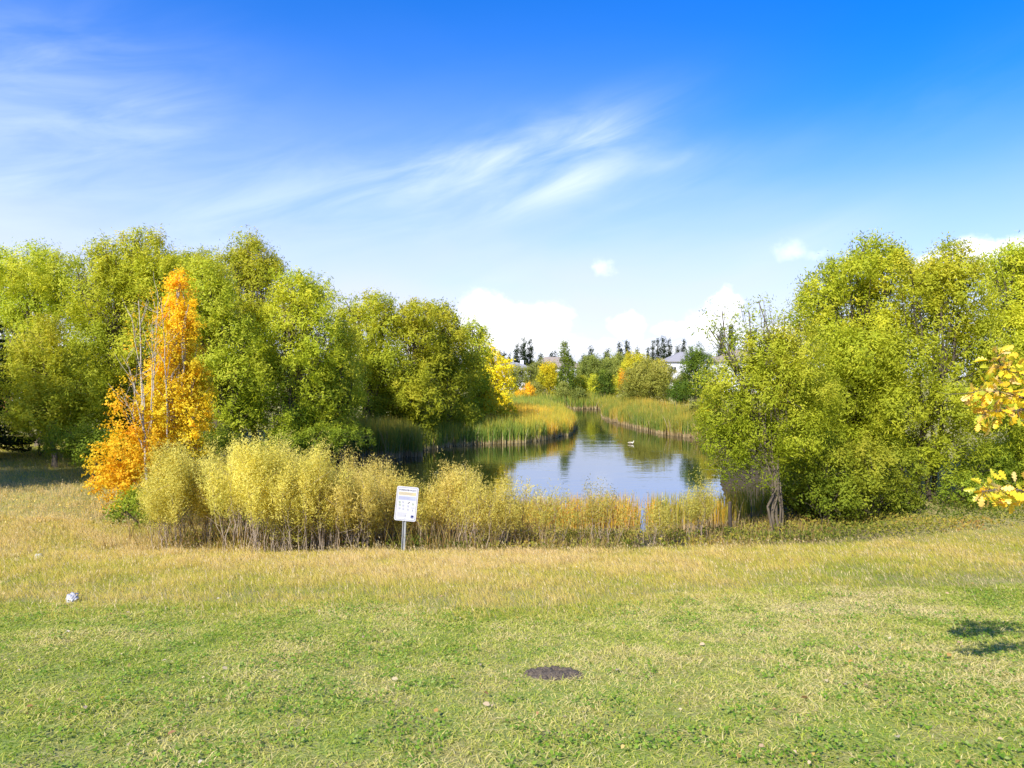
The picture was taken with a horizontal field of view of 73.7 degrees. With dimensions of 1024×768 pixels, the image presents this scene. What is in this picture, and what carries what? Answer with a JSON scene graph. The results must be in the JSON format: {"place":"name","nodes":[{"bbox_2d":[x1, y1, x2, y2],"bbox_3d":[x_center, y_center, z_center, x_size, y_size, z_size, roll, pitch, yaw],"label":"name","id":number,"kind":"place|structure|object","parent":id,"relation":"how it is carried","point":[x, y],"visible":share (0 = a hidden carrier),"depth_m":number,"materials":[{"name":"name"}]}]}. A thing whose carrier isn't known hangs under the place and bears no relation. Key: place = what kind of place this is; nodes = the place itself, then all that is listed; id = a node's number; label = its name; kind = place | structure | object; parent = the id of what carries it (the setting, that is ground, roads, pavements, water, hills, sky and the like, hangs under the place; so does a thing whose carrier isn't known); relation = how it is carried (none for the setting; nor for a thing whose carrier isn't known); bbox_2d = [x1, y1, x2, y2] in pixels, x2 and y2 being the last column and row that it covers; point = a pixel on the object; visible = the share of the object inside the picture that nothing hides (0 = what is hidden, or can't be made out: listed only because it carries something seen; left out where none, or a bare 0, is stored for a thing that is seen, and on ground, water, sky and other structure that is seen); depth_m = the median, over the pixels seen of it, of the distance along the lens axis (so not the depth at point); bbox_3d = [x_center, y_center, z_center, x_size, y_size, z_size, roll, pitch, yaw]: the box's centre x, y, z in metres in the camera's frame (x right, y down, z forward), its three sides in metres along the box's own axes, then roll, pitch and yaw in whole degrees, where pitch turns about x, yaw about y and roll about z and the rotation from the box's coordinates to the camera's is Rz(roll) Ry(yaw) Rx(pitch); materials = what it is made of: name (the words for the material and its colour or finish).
{"place":"outdoors","nodes":[
{"label":"outdoors","id":0,"kind":"place"},
{"bbox_2d":[261,409,725,531],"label":"pond water","id":1,"kind":"structure","parent":0,"point":[594,446],"depth_m":41.34,"materials":[{"name":"blue liquid"}]},
{"bbox_2d":[286,412,428,462],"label":"cattails","id":2,"kind":"object","parent":1,"relation":"in","point":[400,439],"visible":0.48,"depth_m":44.06,"materials":[{"name":"green plant"}]},
{"bbox_2d":[414,400,578,449],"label":"cattails","id":3,"kind":"object","parent":1,"relation":"in","point":[534,422],"visible":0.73,"depth_m":55.09,"materials":[{"name":"green plant"}]},
{"bbox_2d":[599,394,770,439],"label":"cattails","id":4,"kind":"object","parent":1,"relation":"in","point":[645,413],"visible":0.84,"depth_m":69.65,"materials":[{"name":"green plant"}]},
{"bbox_2d":[0,378,1023,767],"bbox_3d":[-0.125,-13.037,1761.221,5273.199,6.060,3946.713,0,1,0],"label":"ground","id":5,"kind":"structure","parent":0,"point":[264,724],"depth_m":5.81,"materials":[{"name":"green plant"}]},
{"bbox_2d":[0,324,38,452],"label":"spruce tree","id":6,"kind":"object","parent":5,"relation":"on","point":[5,441],"visible":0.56,"depth_m":33.24,"materials":[{"name":"green plant"}]},
{"bbox_2d":[6,411,82,455],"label":"green bush","id":7,"kind":"object","parent":5,"relation":"on","point":[32,434],"visible":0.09,"depth_m":33.72,"materials":[{"name":"green plant"}]},
{"bbox_2d":[0,237,102,446],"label":"willow tree","id":8,"kind":"object","parent":5,"relation":"on","point":[21,278],"visible":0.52,"depth_m":36.76,"materials":[{"name":"green plant"}]},
{"bbox_2d":[0,309,123,467],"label":"willow tree","id":9,"kind":"object","parent":5,"relation":"on","point":[58,386],"visible":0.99,"depth_m":30.42,"materials":[{"name":"green plant"}]},
{"bbox_2d":[65,592,78,602],"bbox_3d":[-6.483,3.142,10.075,0.176,0.101,0.292,6,18,-25],"label":"plastic bag","id":10,"kind":"object","parent":5,"relation":"on","point":[71,595],"visible":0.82,"depth_m":10.04,"materials":[{"name":"white plastic"}]},
{"bbox_2d":[35,417,127,480],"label":"green bush","id":11,"kind":"object","parent":5,"relation":"on","point":[76,438],"visible":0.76,"depth_m":28.19,"materials":[{"name":"green plant"}]},
{"bbox_2d":[80,272,177,511],"bbox_3d":[-12.882,0.395,23.108,2.914,8.225,4.358,0,1,-37],"label":"birch tree","id":12,"kind":"object","parent":5,"relation":"on","point":[132,456],"visible":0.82,"depth_m":22.31,"materials":[{"name":"orange plant"}]},
{"bbox_2d":[52,221,207,450],"bbox_3d":[-21.301,-2.182,37.911,12.678,12.729,8.824,0,1,26],"label":"willow tree","id":13,"kind":"object","parent":5,"relation":"on","point":[127,278],"visible":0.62,"depth_m":35.07,"materials":[{"name":"green plant"}]},
{"bbox_2d":[102,482,188,530],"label":"green bush","id":14,"kind":"object","parent":5,"relation":"on","point":[131,500],"visible":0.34,"depth_m":20.62,"materials":[{"name":"green plant"}]},
{"bbox_2d":[124,266,223,491],"bbox_3d":[-12.020,0.330,24.111,3.236,8.909,4.060,0,1,-28],"label":"birch tree","id":15,"kind":"object","parent":5,"relation":"on","point":[188,401],"visible":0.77,"depth_m":23.33,"materials":[{"name":"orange plant"}]},
{"bbox_2d":[127,430,230,550],"bbox_3d":[-8.371,2.850,17.567,2.450,3.305,2.764,0,1,0],"label":"willow shrub","id":16,"kind":"object","parent":5,"relation":"on","point":[162,493],"visible":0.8,"depth_m":17.11,"materials":[{"name":"yellow plant"}]},
{"bbox_2d":[132,242,233,428],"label":"willow tree","id":17,"kind":"object","parent":5,"relation":"on","point":[201,253],"visible":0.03,"depth_m":41.63,"materials":[{"name":"green plant"}]},
{"bbox_2d":[150,243,277,469],"bbox_3d":[-14.811,-0.947,34.388,5.851,11.679,7.842,0,1,-37],"label":"willow tree","id":18,"kind":"object","parent":5,"relation":"on","point":[221,338],"visible":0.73,"depth_m":32.64,"materials":[{"name":"green plant"}]},
{"bbox_2d":[184,442,253,543],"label":"willow shrub","id":19,"kind":"object","parent":5,"relation":"on","point":[197,505],"visible":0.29,"depth_m":17.88,"materials":[{"name":"yellow plant"}]},
{"bbox_2d":[189,420,262,466],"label":"green bush","id":20,"kind":"object","parent":5,"relation":"on","point":[223,435],"visible":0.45,"depth_m":26.93,"materials":[{"name":"green plant"}]},
{"bbox_2d":[190,420,301,553],"bbox_3d":[-6.514,2.664,17.031,2.725,3.662,2.788,-1,1,-44],"label":"willow shrub","id":21,"kind":"object","parent":5,"relation":"on","point":[246,484],"visible":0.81,"depth_m":16.56,"materials":[{"name":"yellow plant"}]},
{"bbox_2d":[205,224,294,458],"bbox_3d":[-15.430,-2.225,41.085,5.790,13.815,9.315,0,1,-22],"label":"willow tree","id":22,"kind":"object","parent":5,"relation":"on","point":[252,278],"visible":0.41,"depth_m":38.38,"materials":[{"name":"green plant"}]},
{"bbox_2d":[247,444,328,532],"bbox_3d":[-6.966,3.186,20.112,2.878,3.077,3.169,0,1,0],"label":"willow shrub","id":23,"kind":"object","parent":5,"relation":"on","point":[293,467],"depth_m":20.35,"materials":[{"name":"yellow plant"}]},
{"bbox_2d":[239,264,353,462],"bbox_3d":[-11.610,-0.435,37.015,6.738,11.917,7.700,0,1,0],"label":"willow tree","id":24,"kind":"object","parent":5,"relation":"on","point":[298,399],"visible":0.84,"depth_m":35.45,"materials":[{"name":"green plant"}]},
{"bbox_2d":[247,431,355,552],"bbox_3d":[-5.215,2.841,17.314,2.773,3.359,2.759,0,1,0],"label":"willow shrub","id":25,"kind":"object","parent":5,"relation":"on","point":[313,491],"visible":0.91,"depth_m":16.78,"materials":[{"name":"yellow plant"}]},
{"bbox_2d":[257,414,378,463],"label":"green bush","id":26,"kind":"object","parent":5,"relation":"on","point":[337,434],"visible":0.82,"depth_m":33.80,"materials":[{"name":"green plant"}]},
{"bbox_2d":[309,312,373,470],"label":"willow tree","id":27,"kind":"object","parent":5,"relation":"on","point":[355,398],"visible":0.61,"depth_m":37.70,"materials":[{"name":"green plant"}]},
{"bbox_2d":[284,463,399,550],"bbox_3d":[-4.429,3.231,17.700,3.006,2.642,2.699,0,1,0],"label":"willow shrub","id":28,"kind":"object","parent":5,"relation":"on","point":[365,484],"visible":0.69,"depth_m":17.24,"materials":[{"name":"yellow plant"}]},
{"bbox_2d":[324,444,397,532],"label":"willow shrub","id":29,"kind":"object","parent":5,"relation":"on","point":[368,468],"visible":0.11,"depth_m":21.00,"materials":[{"name":"yellow plant"}]},
{"bbox_2d":[326,285,419,421],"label":"willow tree","id":30,"kind":"object","parent":5,"relation":"on","point":[374,342],"visible":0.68,"depth_m":48.99,"materials":[{"name":"green plant"}]},
{"bbox_2d":[340,465,417,548],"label":"willow shrub","id":31,"kind":"object","parent":5,"relation":"on","point":[390,496],"visible":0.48,"depth_m":18.38,"materials":[{"name":"yellow plant"}]},
{"bbox_2d":[394,486,418,551],"bbox_3d":[-2.663,3.610,17.247,0.620,2.084,0.060,0,1,0],"label":"information sign","id":32,"kind":"object","parent":5,"relation":"on","point":[406,504],"visible":1,"depth_m":17.23,"materials":[{"name":"grey metal"}]},
{"bbox_2d":[385,469,450,543],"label":"willow shrub","id":33,"kind":"object","parent":5,"relation":"on","point":[423,511],"visible":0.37,"depth_m":18.61,"materials":[{"name":"yellow plant"}]},
{"bbox_2d":[371,297,467,448],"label":"willow tree","id":34,"kind":"object","parent":5,"relation":"on","point":[419,385],"visible":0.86,"depth_m":49.71,"materials":[{"name":"green plant"}]},
{"bbox_2d":[407,296,491,433],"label":"willow tree","id":35,"kind":"object","parent":5,"relation":"on","point":[467,362],"visible":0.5,"depth_m":53.71,"materials":[{"name":"green plant"}]},
{"bbox_2d":[417,448,485,545],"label":"willow shrub","id":36,"kind":"object","parent":5,"relation":"on","point":[448,489],"visible":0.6,"depth_m":18.68,"materials":[{"name":"yellow plant"}]},
{"bbox_2d":[455,314,499,417],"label":"willow tree","id":37,"kind":"object","parent":5,"relation":"on","point":[479,341],"visible":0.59,"depth_m":59.32,"materials":[{"name":"green plant"}]},
{"bbox_2d":[96,507,860,552],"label":"dry stems","id":38,"kind":"object","parent":5,"relation":"on","point":[524,538],"visible":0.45,"depth_m":18.16,"materials":[{"name":"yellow plant"}]},
{"bbox_2d":[440,464,527,548],"bbox_3d":[-0.854,3.303,18.141,2.128,2.555,2.465,0,1,-20],"label":"willow shrub","id":39,"kind":"object","parent":5,"relation":"on","point":[475,507],"visible":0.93,"depth_m":17.77,"materials":[{"name":"yellow plant"}]},
{"bbox_2d":[466,382,519,419],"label":"yellow bush","id":40,"kind":"object","parent":5,"relation":"on","point":[501,409],"visible":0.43,"depth_m":59.94,"materials":[{"name":"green plant"}]},
{"bbox_2d":[482,341,518,407],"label":"aspen tree","id":41,"kind":"object","parent":5,"relation":"on","point":[500,378],"visible":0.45,"depth_m":73.76,"materials":[{"name":"yellow plant"}]},
{"bbox_2d":[472,475,544,547],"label":"willow shrub","id":42,"kind":"object","parent":5,"relation":"on","point":[514,518],"visible":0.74,"depth_m":18.05,"materials":[{"name":"yellow plant"}]},
{"bbox_2d":[0,446,1019,767],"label":"fallen leaves","id":43,"kind":"object","parent":5,"relation":"on","point":[432,606],"visible":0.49,"depth_m":7.31,"materials":[{"name":"yellow plant"}]},
{"bbox_2d":[491,360,529,389],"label":"house","id":44,"kind":"structure","parent":5,"relation":"on","point":[520,363],"depth_m":178.78,"materials":[{"name":"white"}]},
{"bbox_2d":[0,588,1023,767],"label":"clover","id":45,"kind":"object","parent":5,"relation":"on","point":[647,738],"visible":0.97,"depth_m":5.38,"materials":[{"name":"green plant"}]},
{"bbox_2d":[503,364,528,391],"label":"willow tree","id":46,"kind":"object","parent":5,"relation":"on","point":[518,370],"visible":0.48,"depth_m":139.32,"materials":[{"name":"green plant"}]},
{"bbox_2d":[512,342,520,362],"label":"poplar tree","id":47,"kind":"object","parent":5,"relation":"on","point":[516,351],"visible":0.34,"depth_m":199.69,"materials":[{"name":"green plant"}]},
{"bbox_2d":[266,482,770,534],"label":"cattails","id":48,"kind":"object","parent":5,"relation":"on","point":[741,507],"visible":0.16,"depth_m":22.00,"materials":[{"name":"yellow plant"}]},
{"bbox_2d":[517,338,529,364],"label":"poplar tree","id":49,"kind":"object","parent":5,"relation":"on","point":[523,353],"visible":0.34,"depth_m":199.41,"materials":[{"name":"green plant"}]},
{"bbox_2d":[522,381,537,396],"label":"bush","id":50,"kind":"object","parent":5,"relation":"on","point":[528,389],"visible":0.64,"depth_m":115.50,"materials":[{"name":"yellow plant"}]},
{"bbox_2d":[525,339,535,365],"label":"poplar tree","id":51,"kind":"object","parent":5,"relation":"on","point":[530,350],"visible":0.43,"depth_m":201.51,"materials":[{"name":"green plant"}]},
{"bbox_2d":[524,379,545,395],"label":"bush","id":52,"kind":"object","parent":5,"relation":"on","point":[537,386],"visible":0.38,"depth_m":121.32,"materials":[{"name":"green plant"}]},
{"bbox_2d":[521,356,559,393],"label":"willow tree","id":53,"kind":"object","parent":5,"relation":"on","point":[532,372],"visible":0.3,"depth_m":148.31,"materials":[{"name":"green plant"}]},
{"bbox_2d":[535,359,557,398],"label":"aspen tree","id":54,"kind":"object","parent":5,"relation":"on","point":[548,380],"visible":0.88,"depth_m":123.43,"materials":[{"name":"yellow plant"}]},
{"bbox_2d":[520,478,585,546],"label":"willow shrub","id":55,"kind":"object","parent":5,"relation":"on","point":[548,518],"visible":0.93,"depth_m":18.09,"materials":[{"name":"yellow plant"}]},
{"bbox_2d":[523,665,583,680],"bbox_3d":[0.370,2.632,6.205,0.540,0.119,0.420,0,1,0],"label":"manhole cover","id":56,"kind":"object","parent":5,"relation":"on","point":[547,673],"visible":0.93,"depth_m":6.13,"materials":[{"name":"metal"}]},
{"bbox_2d":[532,357,578,389],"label":"house","id":57,"kind":"structure","parent":5,"relation":"on","point":[552,359],"depth_m":175.68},
{"bbox_2d":[139,355,977,379],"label":"distant woodland","id":58,"kind":"object","parent":5,"relation":"on","point":[809,377],"visible":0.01,"depth_m":221.14,"materials":[{"name":"green plant"}]},
{"bbox_2d":[504,389,614,410],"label":"cattails","id":59,"kind":"object","parent":5,"relation":"on","point":[592,402],"visible":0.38,"depth_m":113.16,"materials":[{"name":"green plant"}]},
{"bbox_2d":[553,379,573,398],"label":"bush","id":60,"kind":"object","parent":5,"relation":"on","point":[562,390],"visible":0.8,"depth_m":116.56,"materials":[{"name":"green plant"}]},
{"bbox_2d":[554,339,578,396],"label":"poplar tree","id":61,"kind":"object","parent":5,"relation":"on","point":[568,362],"visible":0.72,"depth_m":120.53,"materials":[{"name":"green plant"}]},
{"bbox_2d":[566,383,589,400],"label":"bush","id":62,"kind":"object","parent":5,"relation":"on","point":[578,393],"visible":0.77,"depth_m":115.20,"materials":[{"name":"green plant"}]},
{"bbox_2d":[573,374,593,392],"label":"willow tree","id":63,"kind":"object","parent":5,"relation":"on","point":[583,384],"visible":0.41,"depth_m":126.69,"materials":[{"name":"green plant"}]},
{"bbox_2d":[155,493,1023,552],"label":"undergrowth","id":64,"kind":"object","parent":5,"relation":"on","point":[776,535],"visible":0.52,"depth_m":19.58,"materials":[{"name":"green plant"}]},
{"bbox_2d":[586,372,600,392],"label":"aspen tree","id":65,"kind":"object","parent":5,"relation":"on","point":[591,383],"visible":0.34,"depth_m":121.83,"materials":[{"name":"yellow plant"}]},
{"bbox_2d":[574,352,613,390],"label":"willow tree","id":66,"kind":"object","parent":5,"relation":"on","point":[592,367],"visible":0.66,"depth_m":148.33,"materials":[{"name":"green plant"}]},
{"bbox_2d":[563,477,636,546],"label":"willow shrub","id":67,"kind":"object","parent":5,"relation":"on","point":[591,513],"visible":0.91,"depth_m":18.38,"materials":[{"name":"yellow plant"}]},
{"bbox_2d":[592,368,616,398],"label":"maple tree","id":68,"kind":"object","parent":5,"relation":"on","point":[603,381],"visible":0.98,"depth_m":116.50,"materials":[{"name":"green plant"}]},
{"bbox_2d":[599,347,624,383],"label":"willow tree","id":69,"kind":"object","parent":5,"relation":"on","point":[613,362],"visible":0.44,"depth_m":153.06,"materials":[{"name":"green plant"}]},
{"bbox_2d":[608,376,620,397],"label":"willow tree","id":70,"kind":"object","parent":5,"relation":"on","point":[614,380],"visible":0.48,"depth_m":117.58,"materials":[{"name":"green plant"}]},
{"bbox_2d":[616,368,629,393],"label":"aspen tree","id":71,"kind":"object","parent":5,"relation":"on","point":[621,374],"visible":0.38,"depth_m":120.71,"materials":[{"name":"orange plant"}]},
{"bbox_2d":[620,339,632,358],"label":"poplar tree","id":72,"kind":"object","parent":5,"relation":"on","point":[626,342],"visible":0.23,"depth_m":199.45,"materials":[{"name":"grey plant"}]},
{"bbox_2d":[613,349,652,381],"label":"ash tree","id":73,"kind":"object","parent":5,"relation":"on","point":[626,363],"visible":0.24,"depth_m":128.99,"materials":[{"name":"yellow plant"}]},
{"bbox_2d":[614,354,678,404],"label":"willow tree","id":74,"kind":"object","parent":5,"relation":"on","point":[650,382],"visible":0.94,"depth_m":94.33,"materials":[{"name":"green plant"}]},
{"bbox_2d":[616,490,682,546],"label":"willow shrub","id":75,"kind":"object","parent":5,"relation":"on","point":[664,523],"visible":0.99,"depth_m":18.23,"materials":[{"name":"yellow plant"}]},
{"bbox_2d":[649,339,656,360],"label":"poplar tree","id":76,"kind":"object","parent":5,"relation":"on","point":[652,354],"visible":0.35,"depth_m":204.89,"materials":[{"name":"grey plant"}]},
{"bbox_2d":[654,338,661,364],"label":"poplar tree","id":77,"kind":"object","parent":5,"relation":"on","point":[657,352],"visible":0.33,"depth_m":202.80,"materials":[{"name":"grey plant"}]},
{"bbox_2d":[653,359,673,385],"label":"ash tree","id":78,"kind":"object","parent":5,"relation":"on","point":[665,369],"visible":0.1,"depth_m":125.68,"materials":[{"name":"yellow plant"}]},
{"bbox_2d":[659,335,668,358],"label":"poplar tree","id":79,"kind":"object","parent":5,"relation":"on","point":[663,353],"visible":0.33,"depth_m":202.42,"materials":[{"name":"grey plant"}]},
{"bbox_2d":[666,337,673,355],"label":"poplar tree","id":80,"kind":"object","parent":5,"relation":"on","point":[670,352],"visible":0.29,"depth_m":202.77,"materials":[{"name":"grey plant"}]},
{"bbox_2d":[664,379,692,405],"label":"bush","id":81,"kind":"object","parent":5,"relation":"on","point":[674,395],"visible":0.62,"depth_m":89.78,"materials":[{"name":"green plant"}]},
{"bbox_2d":[669,372,693,400],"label":"maple tree","id":82,"kind":"object","parent":5,"relation":"on","point":[678,378],"visible":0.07,"depth_m":101.49,"materials":[{"name":"green plant"}]},
{"bbox_2d":[657,349,712,387],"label":"house","id":83,"kind":"structure","parent":5,"relation":"on","point":[674,359],"depth_m":162.99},
{"bbox_2d":[684,398,703,414],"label":"bush","id":84,"kind":"object","parent":5,"relation":"on","point":[692,405],"visible":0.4,"depth_m":65.76,"materials":[{"name":"green plant"}]},
{"bbox_2d":[674,341,714,402],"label":"maple tree","id":85,"kind":"object","parent":5,"relation":"on","point":[696,354],"visible":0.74,"depth_m":85.51,"materials":[{"name":"green plant"}]},
{"bbox_2d":[665,463,724,539],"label":"willow shrub","id":86,"kind":"object","parent":5,"relation":"on","point":[695,511],"visible":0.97,"depth_m":19.30,"materials":[{"name":"yellow plant"}]},
{"bbox_2d":[697,378,723,412],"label":"willow tree","id":87,"kind":"object","parent":5,"relation":"on","point":[708,395],"visible":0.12,"depth_m":65.86,"materials":[{"name":"green plant"}]},
{"bbox_2d":[728,501,732,532],"bbox_3d":[6.510,4.160,20.340,0.145,1.338,0.127,0,1,0],"label":"dead stump","id":88,"kind":"object","parent":5,"relation":"on","point":[730,513],"visible":0.72,"depth_m":20.30,"materials":[{"name":"wood"}]},
{"bbox_2d":[706,347,771,391],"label":"house","id":89,"kind":"structure","parent":5,"relation":"on","point":[721,358],"depth_m":147.25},
{"bbox_2d":[683,291,854,532],"bbox_3d":[8.032,0.964,21.590,5.560,7.580,4.844,0,1,0],"label":"willow tree","id":90,"kind":"object","parent":5,"relation":"on","point":[778,377],"visible":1,"depth_m":20.40,"materials":[{"name":"green plant"}]},
{"bbox_2d":[759,455,827,517],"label":"green bush","id":91,"kind":"object","parent":5,"relation":"on","point":[786,497],"visible":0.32,"depth_m":22.95,"materials":[{"name":"green plant"}]},
{"bbox_2d":[780,437,866,525],"bbox_3d":[10.243,3.208,22.167,2.668,2.969,4.126,0,1,34],"label":"green bush","id":92,"kind":"object","parent":5,"relation":"on","point":[826,486],"visible":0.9,"depth_m":21.19,"materials":[{"name":"green plant"}]},
{"bbox_2d":[758,227,936,483],"bbox_3d":[13.205,-0.727,27.042,8.273,10.603,7.038,0,1,-38],"label":"willow tree","id":93,"kind":"object","parent":5,"relation":"on","point":[854,342],"visible":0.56,"depth_m":25.23,"materials":[{"name":"green plant"}]},
{"bbox_2d":[826,429,924,524],"bbox_3d":[11.788,2.984,22.381,4.752,3.224,3.088,0,1,-38],"label":"green bush","id":94,"kind":"object","parent":5,"relation":"on","point":[877,483],"visible":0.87,"depth_m":21.30,"materials":[{"name":"green plant"}]},
{"bbox_2d":[869,441,934,516],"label":"green bush","id":95,"kind":"object","parent":5,"relation":"on","point":[909,461],"visible":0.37,"depth_m":22.04,"materials":[{"name":"green plant"}]},
{"bbox_2d":[856,231,1023,501],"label":"willow tree","id":96,"kind":"object","parent":5,"relation":"on","point":[933,278],"visible":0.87,"depth_m":23.43,"materials":[{"name":"green plant"}]},
{"bbox_2d":[929,440,1021,510],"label":"green bush","id":97,"kind":"object","parent":5,"relation":"on","point":[962,482],"visible":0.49,"depth_m":23.35,"materials":[{"name":"green plant"}]},
{"bbox_2d":[939,345,1023,513],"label":"oak tree","id":98,"kind":"object","parent":5,"relation":"on","point":[1013,497],"visible":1,"depth_m":4.76,"materials":[{"name":"yellow plant"}]},
{"bbox_2d":[966,230,1023,481],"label":"willow tree","id":99,"kind":"object","parent":5,"relation":"on","point":[1010,266],"visible":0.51,"depth_m":26.66,"materials":[{"name":"green plant"}]},
{"bbox_2d":[980,458,1023,493],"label":"green bush","id":100,"kind":"object","parent":5,"relation":"on","point":[1020,469],"visible":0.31,"depth_m":24.02,"materials":[{"name":"green plant"}]},
{"bbox_2d":[0,433,1023,623],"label":"long grass","id":101,"kind":"structure","parent":0,"point":[168,560],"depth_m":13.49,"materials":[{"name":"yellow plant"}]},
{"bbox_2d":[0,0,1023,377],"label":"sky","id":102,"kind":"structure","parent":0,"point":[597,173],"materials":[{"name":"blue"}]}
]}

